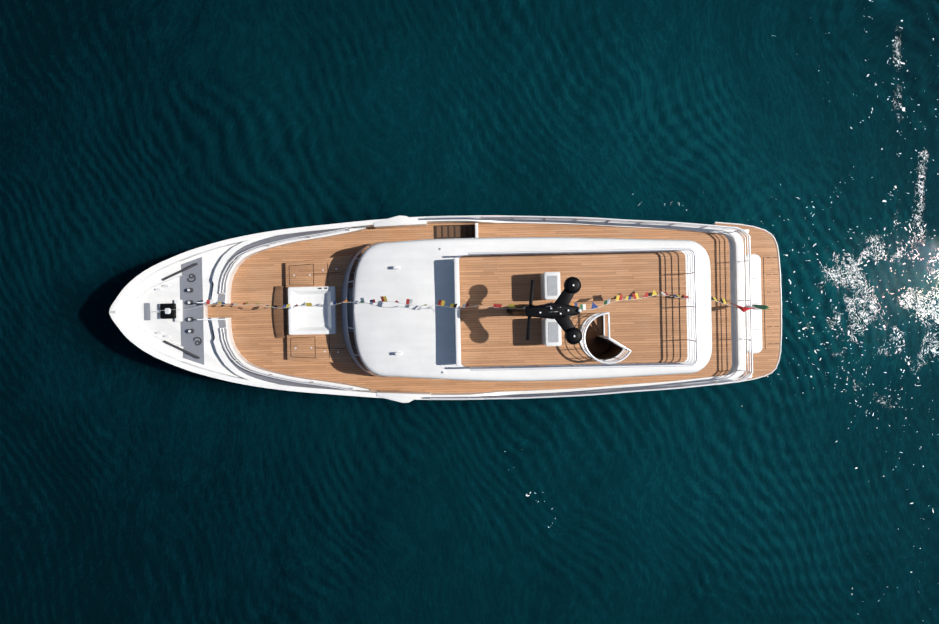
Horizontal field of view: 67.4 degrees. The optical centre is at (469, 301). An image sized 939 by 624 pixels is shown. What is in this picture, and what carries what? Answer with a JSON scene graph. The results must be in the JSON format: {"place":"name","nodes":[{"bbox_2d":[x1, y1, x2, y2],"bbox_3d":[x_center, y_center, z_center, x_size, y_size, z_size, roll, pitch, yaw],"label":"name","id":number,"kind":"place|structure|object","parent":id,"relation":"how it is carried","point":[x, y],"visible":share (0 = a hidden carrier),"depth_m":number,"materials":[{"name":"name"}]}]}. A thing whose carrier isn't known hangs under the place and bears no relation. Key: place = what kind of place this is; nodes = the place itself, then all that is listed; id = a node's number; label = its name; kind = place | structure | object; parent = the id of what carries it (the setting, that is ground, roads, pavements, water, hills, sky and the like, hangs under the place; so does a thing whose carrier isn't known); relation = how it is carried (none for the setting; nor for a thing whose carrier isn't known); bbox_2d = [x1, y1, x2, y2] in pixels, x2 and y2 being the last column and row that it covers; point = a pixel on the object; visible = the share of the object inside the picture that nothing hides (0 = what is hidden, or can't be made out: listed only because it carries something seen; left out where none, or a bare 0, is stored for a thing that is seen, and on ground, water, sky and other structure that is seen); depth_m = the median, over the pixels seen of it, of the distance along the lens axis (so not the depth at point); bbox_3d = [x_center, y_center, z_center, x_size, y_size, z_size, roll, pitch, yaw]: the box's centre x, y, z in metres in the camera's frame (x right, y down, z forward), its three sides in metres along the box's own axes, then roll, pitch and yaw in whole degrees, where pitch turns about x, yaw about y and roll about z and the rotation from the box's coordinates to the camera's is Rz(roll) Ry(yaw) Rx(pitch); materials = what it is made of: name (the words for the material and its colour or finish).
{"place":"outdoors","nodes":[
{"label":"outdoors","id":0,"kind":"place"},
{"bbox_2d":[0,0,938,623],"bbox_3d":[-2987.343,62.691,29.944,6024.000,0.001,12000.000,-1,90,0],"label":"sea water","id":1,"kind":"structure","parent":0,"point":[800,484],"depth_m":29.94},
{"bbox_2d":[109,215,781,402],"bbox_3d":[-0.245,0.246,25.844,26.394,10.800,7.104,-1,90,0],"label":"yacht","id":2,"kind":"object","parent":1,"relation":"on","point":[403,309],"visible":1,"depth_m":26.39,"materials":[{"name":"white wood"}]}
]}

